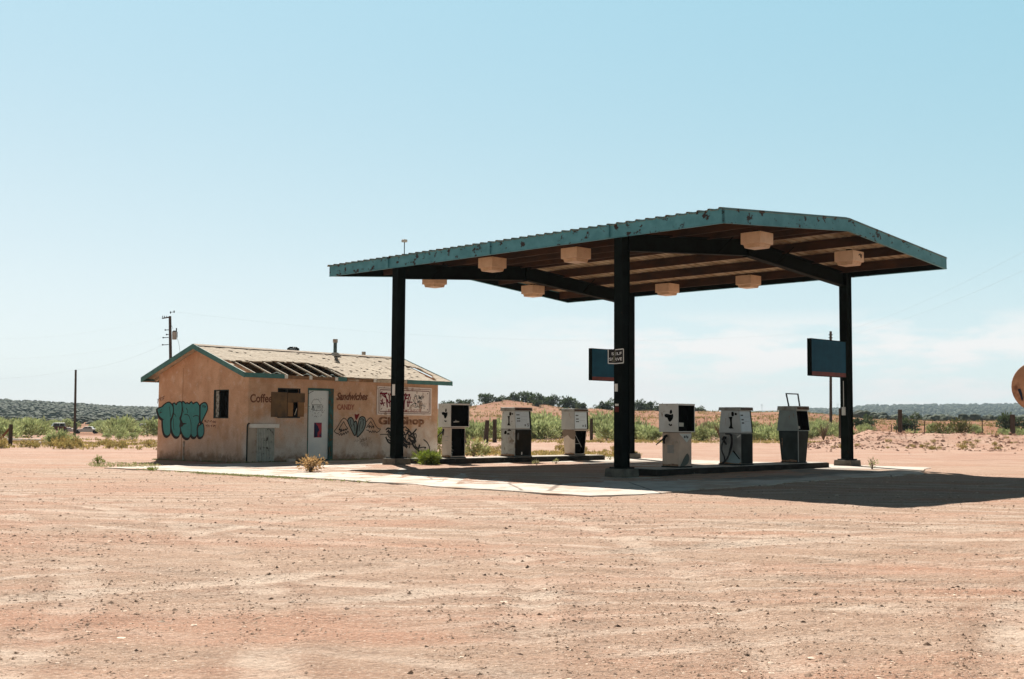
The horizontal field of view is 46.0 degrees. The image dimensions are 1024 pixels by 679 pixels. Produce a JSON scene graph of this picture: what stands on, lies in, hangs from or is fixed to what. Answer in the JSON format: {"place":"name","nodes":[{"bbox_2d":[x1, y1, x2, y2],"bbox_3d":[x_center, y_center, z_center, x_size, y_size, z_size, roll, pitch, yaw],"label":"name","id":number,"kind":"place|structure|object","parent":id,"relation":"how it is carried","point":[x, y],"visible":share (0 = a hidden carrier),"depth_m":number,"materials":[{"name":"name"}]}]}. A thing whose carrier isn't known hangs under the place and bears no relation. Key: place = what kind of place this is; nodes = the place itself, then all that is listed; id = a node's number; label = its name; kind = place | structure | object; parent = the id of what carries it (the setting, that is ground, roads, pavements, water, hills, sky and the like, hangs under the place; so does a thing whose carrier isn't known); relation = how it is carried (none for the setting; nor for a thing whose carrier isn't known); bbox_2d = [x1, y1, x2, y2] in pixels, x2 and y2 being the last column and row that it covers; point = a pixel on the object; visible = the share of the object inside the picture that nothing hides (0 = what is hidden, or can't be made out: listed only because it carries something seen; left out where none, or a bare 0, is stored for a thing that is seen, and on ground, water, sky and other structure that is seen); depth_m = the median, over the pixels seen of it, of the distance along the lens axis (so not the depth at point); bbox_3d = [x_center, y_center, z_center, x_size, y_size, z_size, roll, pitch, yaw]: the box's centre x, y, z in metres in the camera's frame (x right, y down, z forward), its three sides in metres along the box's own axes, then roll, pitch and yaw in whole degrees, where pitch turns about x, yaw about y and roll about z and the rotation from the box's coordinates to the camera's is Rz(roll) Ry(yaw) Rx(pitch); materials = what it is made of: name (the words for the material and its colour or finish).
{"place":"outdoors","nodes":[
{"label":"outdoors","id":0,"kind":"place"},
{"bbox_2d":[0,400,1023,678],"bbox_3d":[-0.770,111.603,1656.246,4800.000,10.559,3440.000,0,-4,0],"label":"ground","id":1,"kind":"structure","parent":0,"point":[356,656],"depth_m":12.26,"materials":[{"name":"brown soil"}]},
{"bbox_2d":[0,424,12,445],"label":"fence post","id":2,"kind":"object","parent":1,"relation":"on","point":[10,436],"visible":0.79,"depth_m":56.76,"materials":[{"name":"orange wood"}]},
{"bbox_2d":[0,422,19,438],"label":"green shrub","id":3,"kind":"object","parent":1,"relation":"on","point":[3,429],"visible":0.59,"depth_m":79.88,"materials":[{"name":"green plant"}]},
{"bbox_2d":[0,421,25,437],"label":"green shrub","id":4,"kind":"object","parent":1,"relation":"on","point":[20,432],"visible":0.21,"depth_m":81.58,"materials":[{"name":"green plant"}]},
{"bbox_2d":[14,417,43,437],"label":"green shrub","id":5,"kind":"object","parent":1,"relation":"on","point":[31,425],"visible":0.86,"depth_m":83.54,"materials":[{"name":"green plant"}]},
{"bbox_2d":[25,418,51,436],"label":"green shrub","id":6,"kind":"object","parent":1,"relation":"on","point":[44,429],"visible":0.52,"depth_m":87.84,"materials":[{"name":"green plant"}]},
{"bbox_2d":[43,431,59,441],"bbox_3d":[-24.430,5.168,63.782,1.111,0.685,0.967,-2,-5,30],"label":"green shrub","id":7,"kind":"object","parent":1,"relation":"on","point":[46,437],"visible":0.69,"depth_m":63.60,"materials":[{"name":"green plant"}]},
{"bbox_2d":[47,423,67,432],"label":"junked car","id":8,"kind":"object","parent":1,"relation":"on","point":[59,425],"visible":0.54,"depth_m":196.91,"materials":[{"name":"metal"}]},
{"bbox_2d":[49,427,71,441],"bbox_3d":[-23.884,5.078,63.836,1.075,0.965,1.234,0,-4,5],"label":"green shrub","id":9,"kind":"object","parent":1,"relation":"on","point":[60,432],"visible":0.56,"depth_m":63.76,"materials":[{"name":"green plant"}]},
{"bbox_2d":[52,438,72,448],"bbox_3d":[-19.282,4.467,51.933,0.672,0.599,0.997,-3,-5,40],"label":"yellow weed","id":10,"kind":"object","parent":1,"relation":"on","point":[62,445],"visible":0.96,"depth_m":51.80,"materials":[{"name":"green plant"}]},
{"bbox_2d":[61,418,77,427],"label":"green shrub","id":11,"kind":"object","parent":1,"relation":"on","point":[68,422],"visible":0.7,"depth_m":229.81,"materials":[{"name":"green plant"}]},
{"bbox_2d":[64,442,79,448],"bbox_3d":[-19.014,4.548,52.066,0.847,0.433,0.571,-2,-4,27],"label":"yellow weed","id":12,"kind":"object","parent":1,"relation":"on","point":[76,446],"visible":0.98,"depth_m":51.98,"materials":[{"name":"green plant"}]},
{"bbox_2d":[73,370,76,433],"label":"utility pole","id":13,"kind":"object","parent":1,"relation":"on","point":[75,397],"visible":0.83,"depth_m":109.76,"materials":[{"name":"brown wood"}]},
{"bbox_2d":[0,415,151,423],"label":"valley woods","id":14,"kind":"object","parent":1,"relation":"on","point":[86,419],"visible":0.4,"depth_m":436.39,"materials":[{"name":"green plant"}]},
{"bbox_2d":[76,426,97,433],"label":"junked car","id":15,"kind":"object","parent":1,"relation":"on","point":[88,429],"visible":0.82,"depth_m":194.70,"materials":[{"name":"white paint"}]},
{"bbox_2d":[103,423,128,434],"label":"green shrub","id":16,"kind":"object","parent":1,"relation":"on","point":[113,427],"visible":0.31,"depth_m":99.18,"materials":[{"name":"green plant"}]},
{"bbox_2d":[112,425,128,435],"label":"green shrub","id":17,"kind":"object","parent":1,"relation":"on","point":[123,430],"visible":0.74,"depth_m":89.63,"materials":[{"name":"green plant"}]},
{"bbox_2d":[107,418,133,434],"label":"green shrub","id":18,"kind":"object","parent":1,"relation":"on","point":[117,422],"visible":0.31,"depth_m":101.95,"materials":[{"name":"green plant"}]},
{"bbox_2d":[106,414,137,432],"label":"green shrub","id":19,"kind":"object","parent":1,"relation":"on","point":[123,419],"visible":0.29,"depth_m":102.90,"materials":[{"name":"green plant"}]},
{"bbox_2d":[123,432,138,438],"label":"green shrub","id":20,"kind":"object","parent":1,"relation":"on","point":[133,435],"visible":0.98,"depth_m":79.58,"materials":[{"name":"green plant"}]},
{"bbox_2d":[141,416,157,435],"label":"green shrub","id":21,"kind":"object","parent":1,"relation":"on","point":[147,425],"visible":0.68,"depth_m":97.63,"materials":[{"name":"green plant"}]},
{"bbox_2d":[162,311,179,358],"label":"utility pole","id":22,"kind":"object","parent":1,"relation":"on","point":[173,335],"visible":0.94,"depth_m":100.17,"materials":[{"name":"brown wood"}]},
{"bbox_2d":[88,457,411,482],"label":"edge grass","id":23,"kind":"structure","parent":1,"relation":"on","point":[197,472],"depth_m":32.56,"materials":[{"name":"beige plant"}]},
{"bbox_2d":[141,339,452,462],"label":"roadside shop","id":24,"kind":"structure","parent":1,"relation":"on","point":[215,403],"depth_m":37.88,"materials":[{"name":"paint"}]},
{"bbox_2d":[213,390,228,417],"bbox_3d":[-8.809,1.963,36.674,0.735,0.871,0.096,-3,-5,39],"label":"window","id":25,"kind":"structure","parent":24,"relation":"in","point":[223,395],"depth_m":36.75,"materials":[{"name":"grey glass"}]},
{"bbox_2d":[271,388,304,417],"bbox_3d":[-6.914,1.953,37.036,0.130,0.920,1.330,-3,-5,39],"label":"window","id":26,"kind":"structure","parent":24,"relation":"in","point":[285,403],"depth_m":37.00,"materials":[{"name":"brown wood"}]},
{"bbox_2d":[308,390,328,458],"bbox_3d":[-6.141,2.686,37.966,0.060,2.152,0.909,-3,-5,39],"label":"door","id":27,"kind":"structure","parent":24,"relation":"in","point":[318,400],"depth_m":37.99,"materials":[{"name":"white metal"}]},
{"bbox_2d":[377,386,431,415],"bbox_3d":[-3.641,2.095,40.977,0.029,0.961,2.645,-3,-5,39],"label":"sign board","id":28,"kind":"object","parent":24,"relation":"attached to","point":[417,401],"visible":0.84,"depth_m":41.18,"materials":[{"name":"white"}]},
{"bbox_2d":[437,427,441,452],"bbox_3d":[-2.805,3.840,46.828,0.630,1.356,0.704,0,-4,0],"label":"leafy weed","id":29,"kind":"object","parent":1,"relation":"on","point":[439,446],"visible":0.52,"depth_m":46.75,"materials":[{"name":"green plant"}]},
{"bbox_2d":[456,398,474,406],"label":"juniper tree","id":30,"kind":"object","parent":1,"relation":"on","point":[458,401],"visible":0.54,"depth_m":284.11,"materials":[{"name":"green plant"}]},
{"bbox_2d":[465,425,475,437],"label":"green shrub","id":31,"kind":"object","parent":1,"relation":"on","point":[469,431],"visible":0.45,"depth_m":83.98,"materials":[{"name":"green plant"}]},
{"bbox_2d":[465,435,490,456],"bbox_3d":[-1.296,3.875,43.764,1.160,0.882,1.330,-2,-5,36],"label":"leafy weed","id":32,"kind":"object","parent":1,"relation":"on","point":[473,449],"visible":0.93,"depth_m":43.69,"materials":[{"name":"green plant"}]},
{"bbox_2d":[465,420,500,439],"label":"green shrub","id":33,"kind":"object","parent":1,"relation":"on","point":[479,433],"visible":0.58,"depth_m":83.98,"materials":[{"name":"green plant"}]},
{"bbox_2d":[478,393,494,404],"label":"juniper tree","id":34,"kind":"object","parent":1,"relation":"on","point":[486,398],"visible":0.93,"depth_m":298.92,"materials":[{"name":"green plant"}]},
{"bbox_2d":[483,420,489,442],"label":"fence post","id":35,"kind":"object","parent":1,"relation":"on","point":[486,432],"visible":0.69,"depth_m":73.69,"materials":[{"name":"wood"}]},
{"bbox_2d":[492,419,496,442],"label":"fence post","id":36,"kind":"object","parent":1,"relation":"on","point":[494,439],"visible":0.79,"depth_m":74.70,"materials":[{"name":"brown wood"}]},
{"bbox_2d":[0,399,1022,456],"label":"ground weeds","id":37,"kind":"object","parent":1,"relation":"on","point":[538,452],"visible":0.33,"depth_m":83.12,"materials":[{"name":"green plant"}]},
{"bbox_2d":[508,391,521,401],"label":"juniper tree","id":38,"kind":"object","parent":1,"relation":"on","point":[515,397],"visible":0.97,"depth_m":299.25,"materials":[{"name":"green plant"}]},
{"bbox_2d":[106,457,929,496],"bbox_3d":[1.591,3.667,33.830,17.346,0.178,19.169,-3,-5,39],"label":"concrete pad","id":39,"kind":"object","parent":1,"relation":"on","point":[622,488],"visible":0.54,"depth_m":28.35,"materials":[{"name":"grey concrete"}]},
{"bbox_2d":[295,454,327,471],"bbox_3d":[-5.090,3.144,30.624,0.706,0.517,0.816,3,-5,-34],"label":"tumbleweed","id":40,"kind":"object","parent":39,"relation":"on","point":[310,463],"visible":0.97,"depth_m":30.55,"materials":[{"name":"beige plant"}]},
{"bbox_2d":[411,449,442,464],"bbox_3d":[-2.477,3.474,35.579,0.912,0.550,0.986,-1,-4,23],"label":"green bush","id":41,"kind":"object","parent":39,"relation":"on","point":[431,455],"visible":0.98,"depth_m":35.40,"materials":[{"name":"green plant"}]},
{"bbox_2d":[410,454,604,463],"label":"pump island","id":42,"kind":"structure","parent":39,"relation":"on","point":[495,459],"depth_m":38.37,"materials":[{"name":"concrete"}]},
{"bbox_2d":[437,403,469,457],"bbox_3d":[-1.824,2.824,37.201,0.834,1.682,0.680,4,-6,-45],"label":"fuel pump","id":43,"kind":"object","parent":42,"relation":"on","point":[453,420],"visible":0.97,"depth_m":37.07,"materials":[{"name":"white metal"}]},
{"bbox_2d":[500,407,532,456],"bbox_3d":[0.141,3.005,39.063,0.839,1.602,0.671,4,-6,-45],"label":"fuel pump","id":44,"kind":"object","parent":42,"relation":"on","point":[516,427],"visible":1,"depth_m":38.81,"materials":[{"name":"grey paint"}]},
{"bbox_2d":[561,409,587,454],"bbox_3d":[2.137,3.158,41.035,0.738,1.592,0.629,4,-6,-45],"label":"fuel pump","id":45,"kind":"object","parent":42,"relation":"on","point":[574,424],"visible":0.98,"depth_m":40.88,"materials":[{"name":"white metal"}]},
{"bbox_2d":[327,207,946,477],"bbox_3d":[3.427,0.600,36.440,11.321,6.928,15.105,4,-6,-45],"label":"fuel canopy","id":46,"kind":"object","parent":39,"relation":"on","point":[625,265],"visible":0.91,"depth_m":35.48,"materials":[{"name":"metal"}]},
{"bbox_2d":[422,279,446,287],"bbox_3d":[-2.520,-1.922,39.240,0.580,0.450,0.580,4,-6,-45],"label":"canopy lamp","id":47,"kind":"object","parent":46,"relation":"attached to","point":[434,283],"visible":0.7,"depth_m":39.07,"materials":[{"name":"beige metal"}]},
{"bbox_2d":[478,255,505,272],"bbox_3d":[-0.564,-2.178,34.604,0.580,0.450,0.580,4,-6,-45],"label":"canopy lamp","id":48,"kind":"object","parent":46,"relation":"attached to","point":[492,264],"visible":1,"depth_m":34.41,"materials":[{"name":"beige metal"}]},
{"bbox_2d":[521,284,544,297],"bbox_3d":[0.727,-1.711,41.957,0.580,0.450,0.580,4,-6,-45],"label":"canopy lamp","id":49,"kind":"object","parent":46,"relation":"attached to","point":[532,290],"visible":0.99,"depth_m":41.77,"materials":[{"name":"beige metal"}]},
{"bbox_2d":[561,246,590,263],"bbox_3d":[1.726,-2.304,32.551,0.580,0.450,0.580,4,-6,-45],"label":"canopy lamp","id":50,"kind":"object","parent":46,"relation":"attached to","point":[575,254],"visible":1,"depth_m":32.36,"materials":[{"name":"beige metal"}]},
{"bbox_2d":[589,348,613,380],"bbox_3d":[3.370,0.902,42.087,1.971,1.104,0.168,4,-6,-45],"label":"hanging sign","id":51,"kind":"object","parent":46,"relation":"hanging from","point":[601,368],"visible":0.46,"depth_m":41.66,"materials":[{"name":"blue metal"}]},
{"bbox_2d":[608,348,623,363],"bbox_3d":[2.547,0.412,29.482,0.482,0.374,0.030,-3,-5,41],"label":"self serve sign","id":52,"kind":"object","parent":46,"relation":"attached to","point":[615,356],"visible":1,"depth_m":29.49,"materials":[{"name":"metal"}]},
{"bbox_2d":[655,282,678,295],"bbox_3d":[5.242,-1.716,40.709,0.580,0.450,0.580,4,-6,-45],"label":"canopy lamp","id":53,"kind":"object","parent":46,"relation":"attached to","point":[667,289],"visible":1,"depth_m":40.52,"materials":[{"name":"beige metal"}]},
{"bbox_2d":[736,274,760,288],"bbox_3d":[7.516,-1.865,38.337,0.580,0.450,0.580,4,-6,-45],"label":"canopy lamp","id":54,"kind":"object","parent":46,"relation":"attached to","point":[748,281],"visible":1,"depth_m":38.15,"materials":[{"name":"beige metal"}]},
{"bbox_2d":[741,230,772,249],"bbox_3d":[6.107,-2.497,30.058,0.580,0.450,0.580,4,-6,-45],"label":"canopy lamp","id":55,"kind":"object","parent":46,"relation":"attached to","point":[756,239],"visible":1,"depth_m":29.87,"materials":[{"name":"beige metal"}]},
{"bbox_2d":[807,338,846,377],"bbox_3d":[9.371,0.561,35.891,1.996,1.094,0.168,4,-6,-45],"label":"hanging sign","id":56,"kind":"object","parent":46,"relation":"hanging from","point":[826,358],"visible":1,"depth_m":35.74,"materials":[{"name":"blue metal"}]},
{"bbox_2d":[834,249,863,266],"bbox_3d":[9.286,-2.259,33.178,0.580,0.450,0.598,4,-6,-45],"label":"canopy lamp","id":57,"kind":"object","parent":46,"relation":"attached to","point":[848,257],"visible":1,"depth_m":33.00,"materials":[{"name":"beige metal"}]},
{"bbox_2d":[634,461,828,475],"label":"pump island","id":58,"kind":"structure","parent":39,"relation":"on","point":[670,471],"depth_m":31.69,"materials":[{"name":"concrete"}]},
{"bbox_2d":[656,404,694,467],"bbox_3d":[4.260,2.478,31.056,0.935,1.637,0.685,4,-6,-45],"label":"fuel pump","id":59,"kind":"object","parent":58,"relation":"on","point":[676,425],"visible":1,"depth_m":30.82,"materials":[{"name":"white metal"}]},
{"bbox_2d":[719,407,753,465],"bbox_3d":[6.064,2.641,32.791,0.717,1.591,0.740,4,-6,-45],"label":"fuel pump","id":60,"kind":"object","parent":58,"relation":"on","point":[736,436],"visible":0.97,"depth_m":32.59,"materials":[{"name":"grey metal"}]},
{"bbox_2d":[777,393,809,462],"bbox_3d":[8.153,2.565,34.872,0.721,2.018,0.710,4,-6,-45],"label":"fuel pump","id":61,"kind":"object","parent":58,"relation":"on","point":[793,428],"visible":1,"depth_m":34.67,"materials":[{"name":"metal"}]},
{"bbox_2d":[517,390,535,402],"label":"juniper tree","id":62,"kind":"object","parent":1,"relation":"on","point":[525,395],"visible":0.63,"depth_m":303.10,"materials":[{"name":"green plant"}]},
{"bbox_2d":[526,392,545,402],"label":"juniper tree","id":63,"kind":"object","parent":1,"relation":"on","point":[536,396],"visible":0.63,"depth_m":299.21,"materials":[{"name":"green plant"}]},
{"bbox_2d":[531,419,556,438],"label":"green shrub","id":64,"kind":"object","parent":1,"relation":"on","point":[546,426],"visible":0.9,"depth_m":88.86,"materials":[{"name":"green plant"}]},
{"bbox_2d":[533,408,556,424],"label":"green shrub","id":65,"kind":"object","parent":1,"relation":"on","point":[538,416],"visible":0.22,"depth_m":104.84,"materials":[{"name":"green plant"}]},
{"bbox_2d":[540,420,562,436],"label":"green shrub","id":66,"kind":"object","parent":1,"relation":"on","point":[554,423],"visible":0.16,"depth_m":96.19,"materials":[{"name":"green plant"}]},
{"bbox_2d":[544,394,559,405],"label":"juniper tree","id":67,"kind":"object","parent":1,"relation":"on","point":[552,400],"visible":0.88,"depth_m":299.29,"materials":[{"name":"green plant"}]},
{"bbox_2d":[545,424,562,438],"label":"green shrub","id":68,"kind":"object","parent":1,"relation":"on","point":[556,433],"visible":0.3,"depth_m":92.89,"materials":[{"name":"green plant"}]},
{"bbox_2d":[557,395,577,407],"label":"juniper tree","id":69,"kind":"object","parent":1,"relation":"on","point":[564,402],"visible":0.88,"depth_m":299.12,"materials":[{"name":"green plant"}]},
{"bbox_2d":[574,400,587,408],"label":"juniper tree","id":70,"kind":"object","parent":1,"relation":"on","point":[582,405],"visible":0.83,"depth_m":289.48,"materials":[{"name":"green plant"}]},
{"bbox_2d":[590,419,592,439],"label":"fence post","id":71,"kind":"object","parent":1,"relation":"on","point":[591,429],"visible":0.79,"depth_m":87.67,"materials":[{"name":"brown wood"}]},
{"bbox_2d":[588,415,613,433],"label":"green shrub","id":72,"kind":"object","parent":1,"relation":"on","point":[596,423],"visible":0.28,"depth_m":97.55,"materials":[{"name":"green plant"}]},
{"bbox_2d":[588,409,613,432],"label":"green shrub","id":73,"kind":"object","parent":1,"relation":"on","point":[599,416],"visible":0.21,"depth_m":106.51,"materials":[{"name":"green plant"}]},
{"bbox_2d":[594,421,613,440],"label":"green shrub","id":74,"kind":"object","parent":1,"relation":"on","point":[605,430],"visible":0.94,"depth_m":83.98,"materials":[{"name":"green plant"}]},
{"bbox_2d":[596,398,613,409],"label":"juniper tree","id":75,"kind":"object","parent":1,"relation":"on","point":[608,405],"visible":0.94,"depth_m":298.85,"materials":[{"name":"green plant"}]},
{"bbox_2d":[635,399,648,410],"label":"juniper tree","id":76,"kind":"object","parent":1,"relation":"on","point":[640,405],"visible":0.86,"depth_m":298.82,"materials":[{"name":"green plant"}]},
{"bbox_2d":[635,416,650,426],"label":"green shrub","id":77,"kind":"object","parent":1,"relation":"on","point":[638,422],"visible":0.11,"depth_m":96.27,"materials":[{"name":"green plant"}]},
{"bbox_2d":[636,424,658,439],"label":"green shrub","id":78,"kind":"object","parent":1,"relation":"on","point":[644,429],"visible":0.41,"depth_m":87.42,"materials":[{"name":"green plant"}]},
{"bbox_2d":[642,428,661,440],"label":"green shrub","id":79,"kind":"object","parent":1,"relation":"on","point":[654,431],"visible":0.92,"depth_m":84.96,"materials":[{"name":"green plant"}]},
{"bbox_2d":[691,423,708,440],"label":"green shrub","id":80,"kind":"object","parent":1,"relation":"on","point":[699,432],"visible":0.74,"depth_m":83.85,"materials":[{"name":"green plant"}]},
{"bbox_2d":[752,428,766,439],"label":"green shrub","id":81,"kind":"object","parent":1,"relation":"on","point":[755,433],"visible":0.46,"depth_m":91.75,"materials":[{"name":"green plant"}]},
{"bbox_2d":[760,426,774,439],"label":"green shrub","id":82,"kind":"object","parent":1,"relation":"on","point":[768,431],"visible":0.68,"depth_m":92.09,"materials":[{"name":"green plant"}]},
{"bbox_2d":[769,428,778,440],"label":"green shrub","id":83,"kind":"object","parent":1,"relation":"on","point":[775,434],"visible":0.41,"depth_m":89.92,"materials":[{"name":"green plant"}]},
{"bbox_2d":[817,422,829,439],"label":"dead shrub","id":84,"kind":"object","parent":1,"relation":"on","point":[823,434],"visible":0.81,"depth_m":95.59,"materials":[{"name":"brown plant"}]},
{"bbox_2d":[822,424,838,435],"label":"green shrub","id":85,"kind":"object","parent":1,"relation":"on","point":[831,430],"visible":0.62,"depth_m":108.34,"materials":[{"name":"green plant"}]},
{"bbox_2d":[829,331,832,422],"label":"utility pole","id":86,"kind":"object","parent":1,"relation":"on","point":[830,388],"visible":0.63,"depth_m":119.83,"materials":[{"name":"brown wood"}]},
{"bbox_2d":[853,413,877,428],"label":"juniper tree","id":87,"kind":"object","parent":1,"relation":"on","point":[865,420],"visible":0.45,"depth_m":149.17,"materials":[{"name":"green plant"}]},
{"bbox_2d":[898,410,902,433],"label":"fence post","id":88,"kind":"object","parent":1,"relation":"on","point":[899,420],"visible":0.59,"depth_m":85.70,"materials":[{"name":"brown wood"}]},
{"bbox_2d":[893,412,921,430],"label":"juniper tree","id":89,"kind":"object","parent":1,"relation":"on","point":[907,424],"visible":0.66,"depth_m":148.79,"materials":[{"name":"green plant"}]},
{"bbox_2d":[807,429,1023,453],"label":"dirt clods","id":90,"kind":"object","parent":1,"relation":"on","point":[903,432],"visible":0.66,"depth_m":67.53,"materials":[{"name":"brown soil"}]},
{"bbox_2d":[853,410,1023,420],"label":"plain woods","id":91,"kind":"object","parent":1,"relation":"on","point":[928,417],"visible":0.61,"depth_m":345.62,"materials":[{"name":"green plant"}]},
{"bbox_2d":[928,421,961,433],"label":"dark bush","id":92,"kind":"object","parent":1,"relation":"on","point":[937,430],"visible":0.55,"depth_m":93.65,"materials":[{"name":"green plant"}]},
{"bbox_2d":[948,418,974,433],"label":"dark bush","id":93,"kind":"object","parent":1,"relation":"on","point":[961,425],"visible":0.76,"depth_m":95.40,"materials":[{"name":"green plant"}]},
{"bbox_2d":[995,411,1023,431],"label":"juniper tree","id":94,"kind":"object","parent":1,"relation":"on","point":[1004,421],"visible":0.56,"depth_m":139.25,"materials":[{"name":"green plant"}]},
{"bbox_2d":[1010,414,1015,435],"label":"fence post","id":95,"kind":"object","parent":1,"relation":"on","point":[1012,424],"visible":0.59,"depth_m":79.69,"materials":[{"name":"wood"}]},
{"bbox_2d":[0,0,1023,411],"label":"sky","id":96,"kind":"structure","parent":0,"point":[210,158],"materials":[{"name":"blue"}]},
{"bbox_2d":[720,406,1022,415],"bbox_3d":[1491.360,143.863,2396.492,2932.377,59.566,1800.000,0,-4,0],"label":"mesa","id":97,"kind":"structure","parent":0,"point":[878,411],"depth_m":2770.09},
{"bbox_2d":[809,402,1023,416],"bbox_3d":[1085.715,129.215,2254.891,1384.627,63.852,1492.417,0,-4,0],"label":"mesa woods","id":98,"kind":"object","parent":97,"relation":"on","point":[997,409],"visible":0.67,"depth_m":2311.67,"materials":[{"name":"green plant"}]},
{"bbox_2d":[1011,365,1023,407],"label":"round sign","id":99,"kind":"object","parent":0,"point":[1017,386],"visible":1,"depth_m":62.35,"materials":[{"name":"orange metal"}]},
{"bbox_3d":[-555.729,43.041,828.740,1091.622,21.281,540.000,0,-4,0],"label":"left hill","id":100,"kind":"structure","parent":0,"visible":0},
{"bbox_2d":[0,398,157,417],"bbox_3d":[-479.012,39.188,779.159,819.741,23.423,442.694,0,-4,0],"label":"hillside woods","id":101,"kind":"object","parent":100,"relation":"on","point":[23,408],"visible":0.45,"depth_m":704.34,"materials":[{"name":"green plant"}]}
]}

